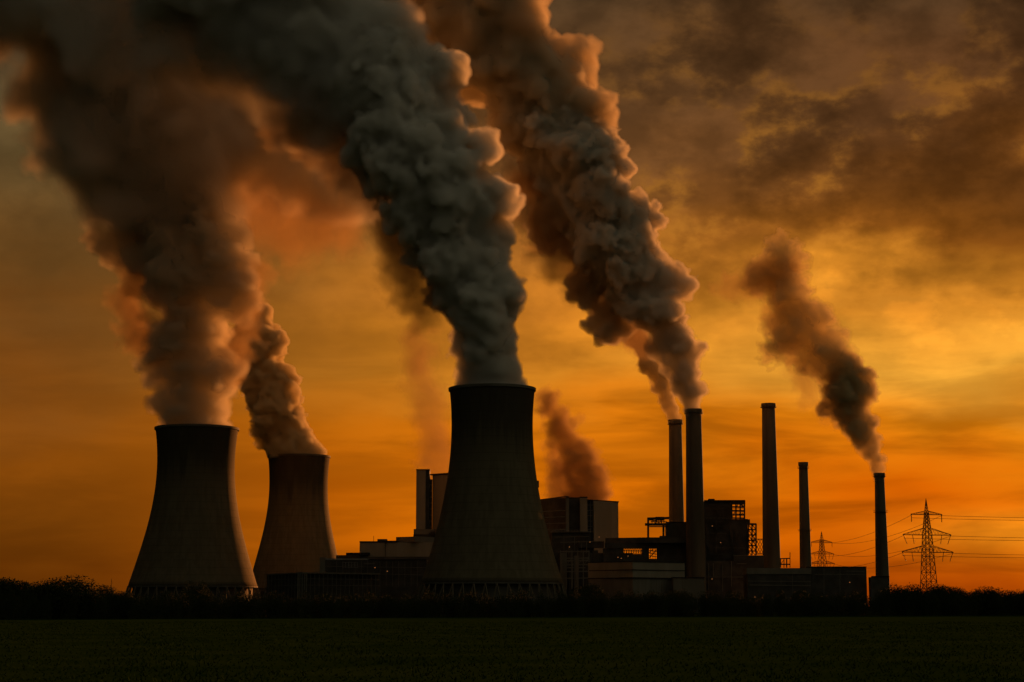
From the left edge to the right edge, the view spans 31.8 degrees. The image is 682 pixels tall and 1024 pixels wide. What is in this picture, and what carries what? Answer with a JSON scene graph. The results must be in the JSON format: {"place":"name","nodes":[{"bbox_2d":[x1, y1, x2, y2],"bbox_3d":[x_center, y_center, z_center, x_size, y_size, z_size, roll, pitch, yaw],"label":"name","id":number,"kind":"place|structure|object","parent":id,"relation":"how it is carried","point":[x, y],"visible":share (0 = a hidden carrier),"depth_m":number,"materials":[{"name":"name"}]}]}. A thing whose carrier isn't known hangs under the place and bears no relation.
{"place":"outdoors","nodes":[
{"label":"outdoors","id":0,"kind":"place"},
{"bbox_2d":[336,536,434,559],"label":"bunker building","id":1,"kind":"structure","parent":0,"point":[410,548],"depth_m":1183.27,"materials":[{"name":"paint"}]},
{"bbox_2d":[413,469,447,536],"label":"boiler house","id":2,"kind":"structure","parent":0,"point":[430,493],"depth_m":1237.88,"materials":[{"name":"black concrete"}]},
{"bbox_2d":[0,612,1023,681],"bbox_3d":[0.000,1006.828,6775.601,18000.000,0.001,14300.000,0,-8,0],"label":"ground","id":3,"kind":"structure","parent":0,"point":[568,674],"depth_m":133.69,"materials":[{"name":"green plant"}]},
{"bbox_2d":[0,577,36,618],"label":"broadleaf tree","id":4,"kind":"object","parent":3,"relation":"on","point":[14,586],"visible":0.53,"depth_m":468.18,"materials":[{"name":"green plant"}]},
{"bbox_2d":[23,582,41,603],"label":"broadleaf tree","id":5,"kind":"object","parent":3,"relation":"on","point":[36,588],"visible":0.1,"depth_m":477.57,"materials":[{"name":"green plant"}]},
{"bbox_2d":[30,579,58,613],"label":"broadleaf tree","id":6,"kind":"object","parent":3,"relation":"on","point":[40,585],"visible":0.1,"depth_m":480.68,"materials":[{"name":"green plant"}]},
{"bbox_2d":[34,575,101,618],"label":"broadleaf tree","id":7,"kind":"object","parent":3,"relation":"on","point":[80,591],"visible":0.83,"depth_m":473.91,"materials":[{"name":"green plant"}]},
{"bbox_2d":[96,592,116,618],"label":"hedge shrub","id":8,"kind":"object","parent":3,"relation":"on","point":[108,609],"visible":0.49,"depth_m":486.49,"materials":[{"name":"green plant"}]},
{"bbox_2d":[93,584,120,615],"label":"broadleaf tree","id":9,"kind":"object","parent":3,"relation":"on","point":[106,590],"visible":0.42,"depth_m":490.78,"materials":[{"name":"green plant"}]},
{"bbox_2d":[105,591,125,618],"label":"hedge shrub","id":10,"kind":"object","parent":3,"relation":"on","point":[114,616],"visible":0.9,"depth_m":487.61,"materials":[{"name":"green plant"}]},
{"bbox_2d":[108,591,135,618],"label":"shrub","id":11,"kind":"object","parent":3,"relation":"on","point":[126,602],"visible":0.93,"depth_m":488.49,"materials":[{"name":"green plant"}]},
{"bbox_2d":[121,591,134,618],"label":"hedge shrub","id":12,"kind":"object","parent":3,"relation":"on","point":[132,601],"visible":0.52,"depth_m":492.14,"materials":[{"name":"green plant"}]},
{"bbox_2d":[123,590,146,617],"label":"hedge shrub","id":13,"kind":"object","parent":3,"relation":"on","point":[135,601],"visible":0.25,"depth_m":494.58,"materials":[{"name":"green plant"}]},
{"bbox_2d":[125,424,260,612],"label":"cooling tower","id":14,"kind":"structure","parent":3,"relation":"on","point":[194,533],"depth_m":1123.35,"materials":[{"name":"concrete"}]},
{"bbox_2d":[230,589,247,617],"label":"hedge shrub","id":15,"kind":"object","parent":3,"relation":"on","point":[240,600],"visible":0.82,"depth_m":514.05,"materials":[{"name":"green plant"}]},
{"bbox_2d":[233,593,256,617],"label":"hedge shrub","id":16,"kind":"object","parent":3,"relation":"on","point":[243,613],"visible":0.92,"depth_m":511.97,"materials":[{"name":"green plant"}]},
{"bbox_2d":[240,592,265,617],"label":"hedge shrub","id":17,"kind":"object","parent":3,"relation":"on","point":[260,610],"visible":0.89,"depth_m":514.18,"materials":[{"name":"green plant"}]},
{"bbox_2d":[252,453,336,602],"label":"cooling tower","id":18,"kind":"structure","parent":3,"relation":"on","point":[297,535],"depth_m":1473.19,"materials":[{"name":"concrete"}]},
{"bbox_2d":[264,572,379,612],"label":"steel framed shed","id":19,"kind":"structure","parent":3,"relation":"on","point":[293,585],"depth_m":1064.45,"materials":[{"name":"grey metal"}]},
{"bbox_2d":[319,557,427,609],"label":"workshop","id":20,"kind":"structure","parent":3,"relation":"on","point":[401,577],"depth_m":1111.06,"materials":[{"name":"metal"}]},
{"bbox_2d":[416,383,572,612],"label":"cooling tower","id":21,"kind":"structure","parent":3,"relation":"on","point":[492,538],"depth_m":975.68,"materials":[{"name":"concrete"}]},
{"bbox_2d":[570,583,606,613],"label":"broadleaf tree","id":22,"kind":"object","parent":3,"relation":"on","point":[585,590],"visible":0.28,"depth_m":608.43,"materials":[{"name":"green plant"}]},
{"bbox_2d":[588,561,704,612],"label":"turbine hall","id":23,"kind":"structure","parent":3,"relation":"on","point":[624,577],"depth_m":1100.96,"materials":[{"name":"grey metal"}]},
{"bbox_2d":[603,517,706,576],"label":"industrial building","id":24,"kind":"structure","parent":3,"relation":"on","point":[669,545],"depth_m":1203.06,"materials":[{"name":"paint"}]},
{"bbox_2d":[667,419,683,521],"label":"chimney","id":25,"kind":"object","parent":3,"relation":"on","point":[676,501],"visible":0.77,"depth_m":1296.11,"materials":[{"name":"grey concrete"}]},
{"bbox_2d":[685,594,702,615],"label":"hedge shrub","id":26,"kind":"object","parent":3,"relation":"on","point":[694,608],"visible":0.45,"depth_m":621.48,"materials":[{"name":"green plant"}]},
{"bbox_2d":[684,408,706,597],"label":"chimney","id":27,"kind":"object","parent":3,"relation":"on","point":[695,547],"visible":0.94,"depth_m":1192.94,"materials":[{"name":"grey concrete"}]},
{"bbox_2d":[693,591,710,615],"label":"hedge shrub","id":28,"kind":"object","parent":3,"relation":"on","point":[702,602],"visible":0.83,"depth_m":626.49,"materials":[{"name":"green plant"}]},
{"bbox_2d":[704,499,763,606],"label":"boiler plant","id":29,"kind":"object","parent":3,"relation":"on","point":[729,558],"visible":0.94,"depth_m":1212.91,"materials":[{"name":"paint"}]},
{"bbox_2d":[739,596,758,615],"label":"hedge shrub","id":30,"kind":"object","parent":3,"relation":"on","point":[748,612],"visible":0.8,"depth_m":631.79,"materials":[{"name":"green plant"}]},
{"bbox_2d":[760,403,780,567],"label":"chimney","id":31,"kind":"object","parent":3,"relation":"on","point":[771,528],"visible":0.9,"depth_m":1244.19,"materials":[{"name":"grey concrete"}]},
{"bbox_2d":[742,558,866,611],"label":"industrial building","id":32,"kind":"structure","parent":3,"relation":"on","point":[824,580],"depth_m":1140.59,"materials":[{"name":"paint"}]},
{"bbox_2d":[798,462,811,567],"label":"chimney","id":33,"kind":"object","parent":3,"relation":"on","point":[805,537],"visible":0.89,"depth_m":1391.98,"materials":[{"name":"grey concrete"}]},
{"bbox_2d":[811,531,834,565],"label":"pylon","id":34,"kind":"object","parent":3,"relation":"on","point":[821,551],"visible":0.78,"depth_m":1470.32,"materials":[{"name":"metal"}]},
{"bbox_2d":[857,591,870,615],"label":"hedge shrub","id":35,"kind":"object","parent":3,"relation":"on","point":[862,594],"visible":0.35,"depth_m":667.33,"materials":[{"name":"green plant"}]},
{"bbox_2d":[864,593,885,615],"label":"hedge shrub","id":36,"kind":"object","parent":3,"relation":"on","point":[873,608],"visible":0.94,"depth_m":657.54,"materials":[{"name":"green plant"}]},
{"bbox_2d":[873,473,889,582],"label":"chimney","id":37,"kind":"object","parent":3,"relation":"on","point":[881,553],"visible":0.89,"depth_m":1142.18,"materials":[{"name":"grey concrete"}]},
{"bbox_2d":[884,592,900,615],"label":"hedge shrub","id":38,"kind":"object","parent":3,"relation":"on","point":[891,607],"visible":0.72,"depth_m":668.71,"materials":[{"name":"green plant"}]},
{"bbox_2d":[878,584,914,613],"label":"broadleaf tree","id":39,"kind":"object","parent":3,"relation":"on","point":[893,590],"visible":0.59,"depth_m":673.66,"materials":[{"name":"green plant"}]},
{"bbox_2d":[891,588,906,615],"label":"hedge shrub","id":40,"kind":"object","parent":3,"relation":"on","point":[900,608],"visible":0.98,"depth_m":669.25,"materials":[{"name":"green plant"}]},
{"bbox_2d":[900,588,914,615],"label":"hedge shrub","id":41,"kind":"object","parent":3,"relation":"on","point":[908,603],"visible":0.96,"depth_m":668.28,"materials":[{"name":"green plant"}]},
{"bbox_2d":[910,588,923,615],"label":"hedge shrub","id":42,"kind":"object","parent":3,"relation":"on","point":[915,604],"visible":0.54,"depth_m":675.05,"materials":[{"name":"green plant"}]},
{"bbox_2d":[902,582,939,614],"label":"broadleaf tree","id":43,"kind":"object","parent":3,"relation":"on","point":[911,587],"visible":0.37,"depth_m":679.27,"materials":[{"name":"green plant"}]},
{"bbox_2d":[912,588,936,615],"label":"hedge shrub","id":44,"kind":"object","parent":3,"relation":"on","point":[919,607],"visible":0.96,"depth_m":672.39,"materials":[{"name":"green plant"}]},
{"bbox_2d":[902,500,953,589],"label":"pylon","id":45,"kind":"object","parent":3,"relation":"on","point":[929,556],"visible":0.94,"depth_m":894.88,"materials":[{"name":"metal"}]},
{"bbox_2d":[837,516,939,543],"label":"wire","id":46,"kind":"object","parent":45,"relation":"attached to","point":[884,537],"visible":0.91,"depth_m":1192.74,"materials":[{"name":"paint"}]},
{"bbox_2d":[839,536,949,556],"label":"wire","id":47,"kind":"object","parent":45,"relation":"hanging from","point":[888,553],"visible":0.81,"depth_m":1205.92,"materials":[{"name":"paint"}]},
{"bbox_2d":[903,555,1009,557],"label":"wire","id":48,"kind":"object","parent":45,"relation":"attached to","point":[949,556],"visible":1,"depth_m":896.14,"materials":[{"name":"paint"}]},
{"bbox_2d":[912,538,1023,540],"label":"wire","id":49,"kind":"object","parent":45,"relation":"attached to","point":[965,539],"visible":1,"depth_m":895.80,"materials":[{"name":"paint"}]},
{"bbox_2d":[929,518,1023,520],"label":"wire","id":50,"kind":"object","parent":45,"relation":"attached to","point":[967,519],"visible":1,"depth_m":898.60,"materials":[{"name":"paint"}]},
{"bbox_2d":[942,515,1019,517],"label":"wire","id":51,"kind":"object","parent":45,"relation":"attached to","point":[1003,517],"visible":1,"depth_m":903.74,"materials":[{"name":"paint"}]},
{"bbox_2d":[961,536,1015,537],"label":"wire","id":52,"kind":"object","parent":45,"relation":"attached to","point":[999,537],"visible":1,"depth_m":902.61,"materials":[{"name":"paint"}]},
{"bbox_2d":[922,589,941,615],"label":"hedge shrub","id":53,"kind":"object","parent":3,"relation":"on","point":[931,608],"visible":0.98,"depth_m":671.22,"materials":[{"name":"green plant"}]},
{"bbox_2d":[929,584,956,613],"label":"broadleaf tree","id":54,"kind":"object","parent":3,"relation":"on","point":[938,589],"visible":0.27,"depth_m":692.17,"materials":[{"name":"green plant"}]},
{"bbox_2d":[935,590,951,615],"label":"hedge shrub","id":55,"kind":"object","parent":3,"relation":"on","point":[943,605],"visible":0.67,"depth_m":684.60,"materials":[{"name":"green plant"}]},
{"bbox_2d":[946,587,968,614],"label":"broadleaf tree","id":56,"kind":"object","parent":3,"relation":"on","point":[963,591],"visible":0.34,"depth_m":690.08,"materials":[{"name":"green plant"}]},
{"bbox_2d":[967,588,984,603],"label":"broadleaf tree","id":57,"kind":"object","parent":3,"relation":"on","point":[975,591],"visible":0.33,"depth_m":697.12,"materials":[{"name":"green plant"}]},
{"bbox_2d":[969,591,987,615],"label":"hedge shrub","id":58,"kind":"object","parent":3,"relation":"on","point":[977,600],"visible":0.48,"depth_m":690.96,"materials":[{"name":"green plant"}]},
{"bbox_2d":[970,589,993,615],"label":"hedge shrub","id":59,"kind":"object","parent":3,"relation":"on","point":[981,602],"visible":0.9,"depth_m":691.93,"materials":[{"name":"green plant"}]},
{"bbox_2d":[982,588,998,614],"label":"hedge shrub","id":60,"kind":"object","parent":3,"relation":"on","point":[992,595],"visible":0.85,"depth_m":692.34,"materials":[{"name":"green plant"}]},
{"bbox_2d":[976,585,1006,613],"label":"broadleaf tree","id":61,"kind":"object","parent":3,"relation":"on","point":[996,589],"visible":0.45,"depth_m":696.91,"materials":[{"name":"green plant"}]},
{"bbox_2d":[987,592,1009,615],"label":"hedge shrub","id":62,"kind":"object","parent":3,"relation":"on","point":[999,604],"visible":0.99,"depth_m":686.41,"materials":[{"name":"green plant"}]},
{"bbox_2d":[1001,590,1020,615],"bbox_3d":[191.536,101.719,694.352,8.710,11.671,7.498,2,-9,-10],"label":"hedge shrub","id":63,"kind":"object","parent":3,"relation":"on","point":[1010,606],"visible":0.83,"depth_m":693.54,"materials":[{"name":"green plant"}]},
{"bbox_2d":[1009,589,1023,614],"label":"hedge shrub","id":64,"kind":"object","parent":3,"relation":"on","point":[1019,596],"visible":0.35,"depth_m":703.64,"materials":[{"name":"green plant"}]},
{"bbox_2d":[1014,590,1023,615],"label":"hedge shrub","id":65,"kind":"object","parent":3,"relation":"on","point":[1021,606],"visible":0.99,"depth_m":694.90,"materials":[{"name":"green plant"}]},
{"bbox_2d":[0,0,1023,597],"label":"sky","id":66,"kind":"structure","parent":0,"point":[297,226],"materials":[{"name":"orange"}]},
{"bbox_2d":[537,481,632,602],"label":"boiler house","id":67,"kind":"structure","parent":0,"point":[576,524],"depth_m":1231.90,"materials":[{"name":"metal"}]},
{"bbox_2d":[868,576,889,612],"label":"gate house","id":68,"kind":"structure","parent":0,"point":[876,583],"depth_m":1127.91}
]}

